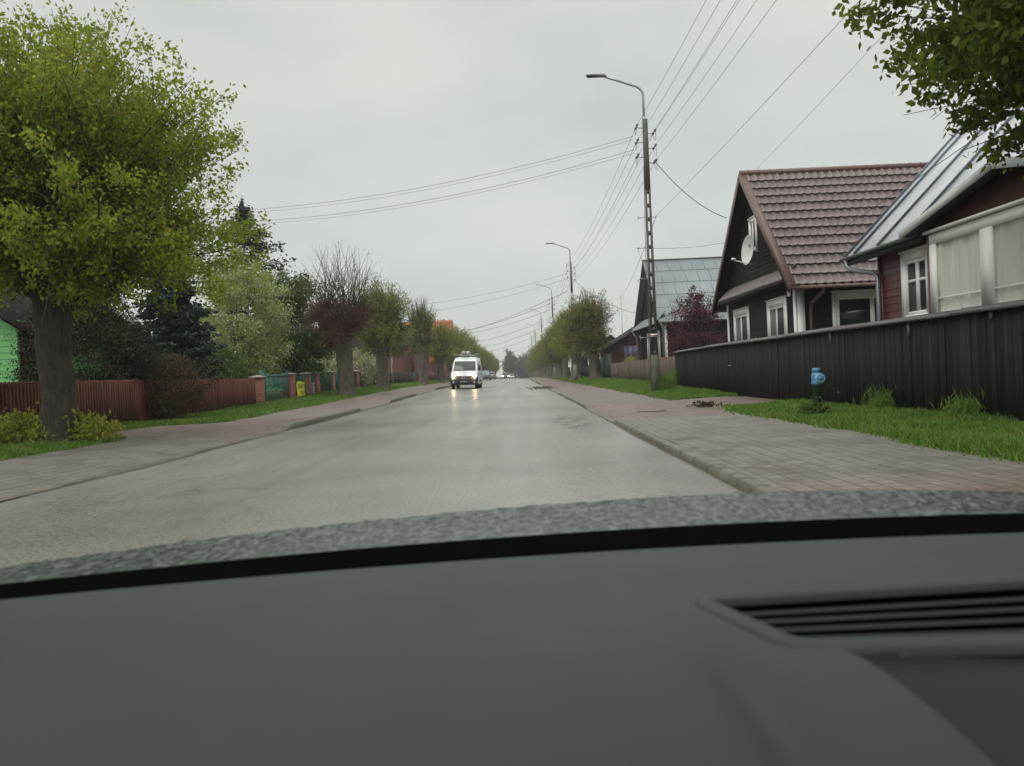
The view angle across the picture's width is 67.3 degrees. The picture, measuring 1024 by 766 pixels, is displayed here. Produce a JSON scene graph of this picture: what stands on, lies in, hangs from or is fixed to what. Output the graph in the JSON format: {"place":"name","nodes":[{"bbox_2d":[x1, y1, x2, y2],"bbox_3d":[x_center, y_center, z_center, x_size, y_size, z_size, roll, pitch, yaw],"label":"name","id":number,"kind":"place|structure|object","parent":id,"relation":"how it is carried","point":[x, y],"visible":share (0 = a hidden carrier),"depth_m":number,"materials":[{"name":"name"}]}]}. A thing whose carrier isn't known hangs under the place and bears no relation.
{"place":"outdoors","nodes":[
{"label":"outdoors","id":0,"kind":"place"},
{"bbox_2d":[0,378,488,497],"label":"pavement","id":1,"kind":"structure","parent":0,"point":[22,474],"depth_m":15.55,"materials":[{"name":"concrete"}]},
{"bbox_2d":[267,379,446,400],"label":"verge ground","id":2,"kind":"structure","parent":0,"point":[272,394],"depth_m":48.18,"materials":[{"name":"soil"}]},
{"bbox_2d":[0,401,56,443],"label":"sucker growth","id":3,"kind":"object","parent":2,"relation":"on","point":[32,432],"visible":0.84,"depth_m":16.44,"materials":[{"name":"green plant"}]},
{"bbox_2d":[0,288,146,382],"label":"green house","id":4,"kind":"structure","parent":2,"relation":"on","point":[8,318],"depth_m":24.69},
{"bbox_2d":[0,293,171,409],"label":"arborvitae hedge","id":5,"kind":"object","parent":2,"relation":"on","point":[118,348],"visible":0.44,"depth_m":24.15,"materials":[{"name":"green plant"}]},
{"bbox_2d":[61,407,130,442],"bbox_3d":[-9.280,0.935,17.089,1.440,0.909,1.382,-3,1,0],"label":"sucker growth","id":6,"kind":"object","parent":2,"relation":"on","point":[104,431],"visible":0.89,"depth_m":16.85,"materials":[{"name":"green plant"}]},
{"bbox_2d":[0,378,255,432],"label":"ribbed fence","id":7,"kind":"object","parent":2,"relation":"on","point":[120,400],"visible":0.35,"depth_m":23.13,"materials":[{"name":"red paint"}]},
{"bbox_2d":[0,0,275,442],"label":"lime tree","id":8,"kind":"object","parent":2,"relation":"on","point":[86,190],"visible":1,"depth_m":15.78,"materials":[{"name":"green plant"}]},
{"bbox_2d":[132,344,217,420],"bbox_3d":[-11.375,0.038,25.511,2.945,2.680,2.805,-2,1,25],"label":"conifer bush","id":9,"kind":"object","parent":2,"relation":"on","point":[169,408],"visible":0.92,"depth_m":25.14,"materials":[{"name":"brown plant"}]},
{"bbox_2d":[122,207,228,380],"bbox_3d":[-13.767,-2.785,30.716,4.122,8.556,4.751,-3,1,-30],"label":"spruce tree","id":10,"kind":"object","parent":2,"relation":"on","point":[183,330],"visible":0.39,"depth_m":30.14,"materials":[{"name":"green plant"}]},
{"bbox_2d":[0,379,449,460],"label":"grass","id":11,"kind":"structure","parent":2,"relation":"on","point":[12,450],"depth_m":25.82,"materials":[{"name":"plant"}]},
{"bbox_2d":[198,340,253,378],"bbox_3d":[-14.107,-0.333,35.729,4.088,3.430,5.664,-3,1,0],"label":"garden bush","id":12,"kind":"object","parent":2,"relation":"on","point":[230,370],"visible":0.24,"depth_m":35.49,"materials":[{"name":"green plant"}]},
{"bbox_2d":[191,241,300,383],"bbox_3d":[-14.176,-3.020,40.118,5.928,8.608,5.681,-3,1,0],"label":"pear tree","id":13,"kind":"object","parent":2,"relation":"on","point":[263,334],"visible":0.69,"depth_m":39.63,"materials":[{"name":"green plant"}]},
{"bbox_2d":[248,375,266,402],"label":"brick pillar","id":14,"kind":"structure","parent":2,"relation":"on","point":[260,388],"depth_m":35.44,"materials":[{"name":"brick"}]},
{"bbox_2d":[189,198,336,371],"bbox_3d":[-16.067,-5.241,48.103,10.426,12.998,9.008,-3,1,-11],"label":"pine tree","id":15,"kind":"object","parent":2,"relation":"on","point":[242,209],"visible":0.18,"depth_m":47.95,"materials":[{"name":"green plant"}]},
{"bbox_2d":[260,370,288,401],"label":"railing gate","id":16,"kind":"structure","parent":2,"relation":"on","point":[268,396],"depth_m":38.22,"materials":[{"name":"metal"}]},
{"bbox_2d":[282,372,296,397],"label":"brick pillar","id":17,"kind":"structure","parent":2,"relation":"on","point":[292,387],"depth_m":40.33,"materials":[{"name":"brick"}]},
{"bbox_2d":[252,266,335,394],"bbox_3d":[-13.072,-2.892,46.116,5.316,8.096,5.188,-3,1,-19],"label":"garden tree","id":18,"kind":"object","parent":2,"relation":"on","point":[302,363],"visible":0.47,"depth_m":45.19,"materials":[{"name":"green plant"}]},
{"bbox_2d":[295,373,305,394],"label":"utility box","id":19,"kind":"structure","parent":2,"relation":"on","point":[301,378],"depth_m":42.81,"materials":[{"name":"yellow metal"}]},
{"bbox_2d":[296,381,306,396],"bbox_3d":[-11.472,0.362,41.891,0.166,0.939,1.613,-3,1,0],"label":"banner","id":20,"kind":"object","parent":2,"relation":"on","point":[300,385],"visible":0.99,"depth_m":41.62,"materials":[{"name":"yellow"}]},
{"bbox_2d":[298,372,312,394],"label":"brick pillar","id":21,"kind":"structure","parent":2,"relation":"on","point":[308,382],"depth_m":43.53,"materials":[{"name":"brick"}]},
{"bbox_2d":[310,372,320,392],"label":"brick pillar","id":22,"kind":"structure","parent":2,"relation":"on","point":[317,381],"depth_m":45.53,"materials":[{"name":"brick"}]},
{"bbox_2d":[314,368,329,391],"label":"climber bush","id":23,"kind":"object","parent":2,"relation":"on","point":[325,383],"visible":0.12,"depth_m":47.61,"materials":[{"name":"green plant"}]},
{"bbox_2d":[316,371,331,391],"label":"railing gate","id":24,"kind":"structure","parent":2,"relation":"on","point":[329,376],"depth_m":48.33,"materials":[{"name":"metal"}]},
{"bbox_2d":[326,371,336,389],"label":"brick pillar","id":25,"kind":"structure","parent":2,"relation":"on","point":[333,386],"depth_m":49.51,"materials":[{"name":"brick"}]},
{"bbox_2d":[293,239,385,395],"bbox_3d":[-9.677,-3.600,43.461,5.311,9.069,5.318,-3,1,0],"label":"lime tree","id":26,"kind":"object","parent":2,"relation":"on","point":[341,321],"visible":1,"depth_m":43.17,"materials":[{"name":"brown plant"}]},
{"bbox_2d":[310,348,376,385],"bbox_3d":[-13.544,-1.064,60.596,7.006,3.842,4.834,-3,1,0],"label":"blossom shrub","id":27,"kind":"object","parent":2,"relation":"on","point":[362,362],"visible":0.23,"depth_m":59.84,"materials":[{"name":"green plant"}]},
{"bbox_2d":[335,371,355,388],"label":"railing gate","id":28,"kind":"structure","parent":2,"relation":"on","point":[336,380],"depth_m":51.27,"materials":[{"name":"metal"}]},
{"bbox_2d":[354,370,359,386],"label":"brick pillar","id":29,"kind":"structure","parent":2,"relation":"on","point":[357,378],"depth_m":56.98,"materials":[{"name":"brick"}]},
{"bbox_2d":[359,371,376,385],"bbox_3d":[-11.567,-0.315,64.978,0.050,1.380,14.194,-3,1,0],"label":"board fence","id":30,"kind":"object","parent":2,"relation":"on","point":[361,377],"visible":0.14,"depth_m":61.20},
{"bbox_2d":[350,269,415,388],"bbox_3d":[-9.473,-3.768,55.714,5.507,8.838,5.259,-2,1,45],"label":"lime tree","id":31,"kind":"object","parent":2,"relation":"on","point":[385,335],"visible":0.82,"depth_m":55.01,"materials":[{"name":"green plant"}]},
{"bbox_2d":[352,325,415,374],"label":"maroon house","id":32,"kind":"structure","parent":2,"relation":"on","point":[404,363],"depth_m":86.19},
{"bbox_2d":[390,347,393,382],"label":"timber post","id":33,"kind":"object","parent":2,"relation":"on","point":[392,379],"visible":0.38,"depth_m":72.58,"materials":[{"name":"wood"}]},
{"bbox_2d":[389,372,413,382],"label":"board fence","id":34,"kind":"object","parent":2,"relation":"on","point":[407,377],"visible":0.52,"depth_m":81.24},
{"bbox_2d":[403,297,444,383],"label":"lime tree","id":35,"kind":"object","parent":2,"relation":"on","point":[419,318],"visible":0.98,"depth_m":78.61,"materials":[{"name":"green plant"}]},
{"bbox_2d":[414,353,436,380],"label":"maroon cottage","id":36,"kind":"structure","parent":2,"relation":"on","point":[431,367],"depth_m":112.05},
{"bbox_2d":[402,320,452,378],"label":"orange roof house","id":37,"kind":"structure","parent":2,"relation":"on","point":[446,324],"depth_m":143.37,"materials":[{"name":"brown"}]},
{"bbox_2d":[427,372,445,379],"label":"board fence","id":38,"kind":"object","parent":2,"relation":"on","point":[432,375],"visible":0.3,"depth_m":110.27,"materials":[{"name":"red"}]},
{"bbox_2d":[427,318,459,381],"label":"lime tree","id":39,"kind":"object","parent":2,"relation":"on","point":[443,351],"visible":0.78,"depth_m":93.53,"materials":[{"name":"green plant"}]},
{"bbox_2d":[430,327,467,380],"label":"lime tree","id":40,"kind":"object","parent":2,"relation":"on","point":[454,342],"visible":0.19,"depth_m":103.66,"materials":[{"name":"green plant"}]},
{"bbox_2d":[448,323,474,362],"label":"lime tree","id":41,"kind":"object","parent":2,"relation":"on","point":[461,331],"visible":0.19,"depth_m":114.51,"materials":[{"name":"green plant"}]},
{"bbox_2d":[464,334,481,358],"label":"lime tree","id":42,"kind":"object","parent":2,"relation":"on","point":[472,340],"visible":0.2,"depth_m":138.52,"materials":[{"name":"green plant"}]},
{"bbox_2d":[482,347,493,378],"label":"lime tree","id":43,"kind":"object","parent":2,"relation":"on","point":[488,357],"visible":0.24,"depth_m":191.50,"materials":[{"name":"green plant"}]},
{"bbox_2d":[0,378,745,567],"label":"road","id":44,"kind":"structure","parent":0,"point":[489,444],"depth_m":9.47,"materials":[{"name":"asphalt"}]},
{"bbox_2d":[0,387,447,502],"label":"gutter grit","id":45,"kind":"object","parent":44,"relation":"on","point":[143,467],"visible":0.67,"depth_m":13.29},
{"bbox_2d":[0,378,493,501],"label":"kerb","id":46,"kind":"structure","parent":44,"relation":"on","point":[293,425],"depth_m":16.71,"materials":[{"name":"concrete"}]},
{"bbox_2d":[449,354,482,388],"bbox_3d":[-3.545,-0.928,60.698,2.400,2.720,5.635,-1,1,2],"label":"van","id":47,"kind":"object","parent":44,"relation":"on","point":[466,370],"visible":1,"depth_m":58.83,"materials":[{"name":"white paint"}]},
{"bbox_2d":[0,489,1023,765],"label":"car","id":48,"kind":"object","parent":44,"relation":"on","point":[818,629],"visible":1,"depth_m":0.49,"materials":[{"name":"plastic"}]},
{"bbox_2d":[526,378,746,492],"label":"gutter grit","id":49,"kind":"object","parent":44,"relation":"on","point":[635,435],"visible":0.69,"depth_m":13.03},
{"bbox_2d":[527,378,781,492],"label":"kerb","id":50,"kind":"structure","parent":44,"relation":"on","point":[738,479],"depth_m":9.53,"materials":[{"name":"concrete"}]},
{"bbox_2d":[0,0,995,377],"label":"sky","id":51,"kind":"structure","parent":0,"point":[342,100],"materials":[{"name":"grey"}]},
{"bbox_2d":[530,377,1023,492],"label":"pavement","id":52,"kind":"structure","parent":0,"point":[784,455],"depth_m":9.56,"materials":[{"name":"concrete"}]},
{"bbox_2d":[686,400,727,406],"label":"leaf clump","id":53,"kind":"object","parent":52,"relation":"on","point":[704,404],"visible":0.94,"depth_m":20.57,"materials":[{"name":"brown plant"}]},
{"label":"verge ground","id":54,"kind":"structure","parent":0,"visible":0},
{"bbox_2d":[530,345,542,376],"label":"lime tree","id":55,"kind":"object","parent":54,"relation":"on","point":[535,359],"visible":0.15,"depth_m":168.55,"materials":[{"name":"green plant"}]},
{"bbox_2d":[533,338,546,377],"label":"lime tree","id":56,"kind":"object","parent":54,"relation":"on","point":[543,365],"visible":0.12,"depth_m":155.48,"materials":[{"name":"green plant"}]},
{"bbox_2d":[535,340,549,377],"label":"lime tree","id":57,"kind":"object","parent":54,"relation":"on","point":[547,370],"visible":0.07,"depth_m":142.69,"materials":[{"name":"green plant"}]},
{"bbox_2d":[537,335,552,377],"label":"lime tree","id":58,"kind":"object","parent":54,"relation":"on","point":[549,364],"visible":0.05,"depth_m":129.59,"materials":[{"name":"green plant"}]},
{"bbox_2d":[537,325,554,378],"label":"lime tree","id":59,"kind":"object","parent":54,"relation":"on","point":[544,334],"visible":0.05,"depth_m":117.62,"materials":[{"name":"green plant"}]},
{"bbox_2d":[536,284,555,377],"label":"lamp pole","id":60,"kind":"object","parent":54,"relation":"on","point":[552,316],"visible":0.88,"depth_m":113.75,"materials":[{"name":"metal"}]},
{"bbox_2d":[538,329,570,377],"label":"lime tree","id":61,"kind":"object","parent":54,"relation":"on","point":[557,362],"visible":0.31,"depth_m":105.88,"materials":[{"name":"green plant"}]},
{"bbox_2d":[546,242,576,379],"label":"lamp pole","id":62,"kind":"object","parent":54,"relation":"on","point":[574,364],"visible":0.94,"depth_m":75.19,"materials":[{"name":"metal"}]},
{"bbox_2d":[546,315,582,378],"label":"lime tree","id":63,"kind":"object","parent":54,"relation":"on","point":[565,358],"visible":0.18,"depth_m":93.61,"materials":[{"name":"green plant"}]},
{"bbox_2d":[547,309,583,376],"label":"lime tree","id":64,"kind":"object","parent":54,"relation":"on","point":[555,347],"visible":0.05,"depth_m":84.45,"materials":[{"name":"green plant"}]},
{"bbox_2d":[546,302,586,379],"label":"lime tree","id":65,"kind":"object","parent":54,"relation":"on","point":[563,327],"visible":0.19,"depth_m":78.51,"materials":[{"name":"green plant"}]},
{"bbox_2d":[582,366,589,376],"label":"board fence","id":66,"kind":"object","parent":54,"relation":"on","point":[585,371],"visible":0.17,"depth_m":81.70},
{"bbox_2d":[560,287,621,378],"bbox_3d":[6.705,-4.141,64.757,5.447,8.141,5.414,-3,1,0],"label":"lime tree","id":67,"kind":"object","parent":54,"relation":"on","point":[587,321],"visible":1,"depth_m":64.22,"materials":[{"name":"green plant"}]},
{"bbox_2d":[581,335,614,365],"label":"dark house","id":68,"kind":"structure","parent":54,"relation":"on","point":[585,362],"depth_m":107.89,"materials":[{"name":"black"}]},
{"bbox_2d":[599,354,611,377],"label":"garden gate","id":69,"kind":"structure","parent":54,"relation":"on","point":[605,361],"depth_m":62.63,"materials":[{"name":"metal"}]},
{"bbox_2d":[599,327,640,369],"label":"brown veranda house","id":70,"kind":"structure","parent":54,"relation":"on","point":[621,347],"depth_m":67.89,"materials":[{"name":"wood"}]},
{"bbox_2d":[622,343,638,360],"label":"window","id":71,"kind":"structure","parent":70,"relation":"in","point":[630,349],"depth_m":67.85,"materials":[{"name":"purple"}]},
{"bbox_2d":[586,73,660,391],"bbox_3d":[4.708,-5.997,31.691,2.757,13.557,0.655,-3,1,0],"label":"lamp pole","id":72,"kind":"object","parent":54,"relation":"on","point":[654,367],"visible":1,"depth_m":31.61,"materials":[{"name":"concrete"}]},
{"bbox_2d":[232,140,630,213],"bbox_3d":[-4.804,-9.260,35.934,21.398,0.792,0.012,-2,1,23],"label":"overhead wire","id":73,"kind":"object","parent":72,"relation":"attached to","point":[447,185],"visible":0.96,"depth_m":35.04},
{"bbox_2d":[233,136,632,210],"bbox_3d":[-4.810,-9.379,35.807,21.340,0.814,0.016,-2,1,23],"label":"overhead wire","id":74,"kind":"object","parent":72,"relation":"attached to","point":[442,183],"visible":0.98,"depth_m":35.02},
{"bbox_2d":[242,153,632,224],"bbox_3d":[-4.753,-8.679,35.941,21.444,0.876,0.012,-2,1,23],"label":"overhead wire","id":75,"kind":"object","parent":72,"relation":"attached to","point":[446,199],"visible":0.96,"depth_m":35.31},
{"bbox_2d":[247,150,632,221],"bbox_3d":[-4.759,-8.791,35.815,21.386,0.892,0.016,-2,1,23],"label":"overhead wire","id":76,"kind":"object","parent":72,"relation":"attached to","point":[460,193],"visible":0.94,"depth_m":34.69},
{"bbox_2d":[639,0,736,152],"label":"overhead wire","id":77,"kind":"object","parent":72,"relation":"attached to","point":[693,69],"visible":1,"depth_m":21.32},
{"bbox_2d":[654,160,725,217],"bbox_3d":[7.404,-8.056,31.945,3.126,2.425,0.032,-3,1,-11],"label":"overhead wire","id":78,"kind":"object","parent":72,"relation":"attached to","point":[687,194],"visible":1,"depth_m":31.92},
{"bbox_2d":[657,0,756,142],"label":"overhead wire","id":79,"kind":"object","parent":72,"relation":"attached to","point":[711,66],"visible":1,"depth_m":21.89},
{"bbox_2d":[659,2,774,155],"bbox_3d":[5.713,-8.513,9.748,0.013,0.624,43.201,-2,1,1],"label":"overhead wire","id":80,"kind":"object","parent":72,"relation":"attached to","point":[722,73],"visible":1,"depth_m":21.18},
{"bbox_2d":[657,1,858,214],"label":"overhead wire","id":81,"kind":"object","parent":72,"relation":"attached to","point":[755,112],"visible":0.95,"depth_m":18.39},
{"bbox_2d":[620,354,637,375],"bbox_3d":[8.069,-0.982,52.143,1.341,2.149,5.838,-3,1,0],"label":"creeper","id":82,"kind":"object","parent":54,"relation":"on","point":[630,358],"visible":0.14,"depth_m":51.41,"materials":[{"name":"yellow plant"}]},
{"bbox_2d":[611,356,675,380],"bbox_3d":[7.639,-0.623,47.766,0.120,1.600,24.357,-3,1,0],"label":"board fence","id":83,"kind":"object","parent":54,"relation":"on","point":[638,369],"visible":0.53,"depth_m":46.03,"materials":[{"name":"wood"}]},
{"bbox_2d":[652,370,679,390],"bbox_3d":[6.332,-0.017,31.870,1.296,1.058,1.327,-2,1,19],"label":"weed clump","id":84,"kind":"object","parent":54,"relation":"on","point":[667,384],"visible":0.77,"depth_m":31.72,"materials":[{"name":"green plant"}]},
{"bbox_2d":[660,365,678,384],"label":"weed clump","id":85,"kind":"object","parent":54,"relation":"on","point":[674,379],"visible":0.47,"depth_m":35.00,"materials":[{"name":"green plant"}]},
{"bbox_2d":[631,256,727,359],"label":"tin roof house","id":86,"kind":"structure","parent":54,"relation":"on","point":[675,278],"depth_m":57.00,"materials":[{"name":"black"}]},
{"bbox_2d":[657,330,660,357],"bbox_3d":[10.669,-2.692,56.150,0.085,2.245,1.360,-2,1,0],"label":"window","id":87,"kind":"structure","parent":86,"relation":"in","point":[658,332],"depth_m":55.67,"materials":[{"name":"white paint"}]},
{"bbox_2d":[659,290,727,356],"bbox_3d":[10.670,-2.648,44.012,4.335,5.391,3.577,-3,1,0],"label":"red plum tree","id":88,"kind":"object","parent":54,"relation":"on","point":[685,343],"visible":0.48,"depth_m":43.70,"materials":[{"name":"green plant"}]},
{"bbox_2d":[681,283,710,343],"bbox_3d":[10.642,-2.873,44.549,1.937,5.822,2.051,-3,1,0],"label":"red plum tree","id":89,"kind":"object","parent":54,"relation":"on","point":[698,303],"visible":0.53,"depth_m":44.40,"materials":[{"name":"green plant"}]},
{"bbox_2d":[553,375,1023,463],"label":"grass","id":90,"kind":"structure","parent":54,"relation":"on","point":[990,437],"depth_m":12.27,"materials":[{"name":"plant"}]},
{"bbox_2d":[787,391,842,418],"bbox_3d":[5.843,0.575,14.906,1.107,0.819,0.898,-3,1,0],"label":"ground ivy","id":91,"kind":"object","parent":54,"relation":"on","point":[810,408],"visible":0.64,"depth_m":14.82,"materials":[{"name":"green plant"}]},
{"bbox_2d":[811,368,824,410],"bbox_3d":[5.945,0.213,14.947,0.227,1.015,0.257,-3,1,0],"label":"hydrant","id":92,"kind":"object","parent":54,"relation":"on","point":[817,378],"visible":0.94,"depth_m":14.89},
{"bbox_2d":[711,162,927,341],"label":"tile roof house","id":93,"kind":"structure","parent":54,"relation":"on","point":[781,217],"depth_m":28.17,"materials":[{"name":"black"}]},
{"bbox_2d":[732,306,750,340],"bbox_3d":[9.561,-2.207,32.106,0.110,1.815,2.230,-2,1,0],"label":"window","id":94,"kind":"structure","parent":93,"relation":"in","point":[741,316],"depth_m":32.03,"materials":[{"name":"white paint"}]},
{"bbox_2d":[731,235,759,264],"bbox_3d":[9.005,-5.100,29.501,0.701,1.144,1.023,-3,1,-40],"label":"satellite dish","id":95,"kind":"object","parent":93,"relation":"attached to","point":[748,250],"visible":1,"depth_m":29.62,"materials":[{"name":"paint"}]},
{"bbox_2d":[747,215,757,251],"bbox_3d":[9.402,-5.801,30.048,0.085,1.365,1.010,-2,1,0],"label":"window","id":96,"kind":"structure","parent":93,"relation":"in","point":[752,223],"depth_m":29.90,"materials":[{"name":"white paint"}]},
{"bbox_2d":[765,295,787,335],"bbox_3d":[9.532,-2.147,27.737,0.110,1.815,2.130,-2,1,0],"label":"window","id":97,"kind":"structure","parent":93,"relation":"in","point":[777,315],"depth_m":27.64,"materials":[{"name":"white paint"}]},
{"bbox_2d":[772,7,908,152],"bbox_3d":[7.590,-7.746,9.896,0.012,0.364,40.253,-2,1,5],"label":"overhead wire","id":98,"kind":"object","parent":93,"relation":"attached to","point":[836,85],"visible":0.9,"depth_m":20.34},
{"bbox_2d":[830,289,876,326],"bbox_3d":[12.097,-2.244,25.874,2.680,1.835,0.110,-2,1,0],"label":"window","id":99,"kind":"structure","parent":93,"relation":"in","point":[858,306],"depth_m":25.90,"materials":[{"name":"white paint"}]},
{"bbox_2d":[776,105,1022,270],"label":"overhead wire","id":100,"kind":"object","parent":93,"relation":"attached to","point":[899,190],"visible":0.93,"depth_m":15.54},
{"bbox_2d":[673,299,1023,421],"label":"board fence","id":101,"kind":"object","parent":54,"relation":"on","point":[983,350],"visible":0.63,"depth_m":14.93,"materials":[{"name":"wood"}]},
{"bbox_2d":[852,381,905,408],"bbox_3d":[7.385,0.313,15.112,1.265,0.748,1.404,-3,1,0],"label":"weed clump","id":102,"kind":"object","parent":54,"relation":"on","point":[882,401],"visible":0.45,"depth_m":15.05,"materials":[{"name":"green plant"}]},
{"bbox_2d":[832,0,1023,180],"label":"maple tree","id":103,"kind":"object","parent":54,"relation":"on","point":[984,43],"visible":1,"depth_m":10.21,"materials":[{"name":"green plant"}]},
{"bbox_2d":[839,88,1023,400],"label":"silver roof house","id":104,"kind":"structure","parent":54,"relation":"on","point":[947,234],"depth_m":14.59,"materials":[{"name":"red"}]},
{"bbox_2d":[898,244,928,316],"bbox_3d":[8.744,-2.114,16.651,0.130,1.615,1.330,-2,1,0],"label":"window","id":105,"kind":"structure","parent":104,"relation":"in","point":[913,261],"depth_m":16.74,"materials":[{"name":"white paint"}]},
{"bbox_2d":[929,386,986,417],"bbox_3d":[7.325,0.376,12.350,1.113,0.707,1.113,-3,1,-39],"label":"weed clump","id":106,"kind":"object","parent":54,"relation":"on","point":[966,408],"visible":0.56,"depth_m":12.26,"materials":[{"name":"green plant"}]},
{"bbox_3d":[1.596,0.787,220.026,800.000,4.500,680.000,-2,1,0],"label":"ground","id":107,"kind":"structure","parent":0,"visible":0},
{"bbox_2d":[500,348,518,378],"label":"spruce","id":108,"kind":"object","parent":107,"relation":"on","point":[508,364],"visible":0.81,"depth_m":338.85,"materials":[{"name":"green plant"}]},
{"bbox_2d":[503,354,525,378],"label":"tree","id":109,"kind":"object","parent":107,"relation":"on","point":[517,371],"visible":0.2,"depth_m":347.73,"materials":[{"name":"green plant"}]},
{"bbox_2d":[515,351,530,378],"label":"tree","id":110,"kind":"object","parent":107,"relation":"on","point":[521,363],"visible":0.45,"depth_m":343.40,"materials":[{"name":"green plant"}]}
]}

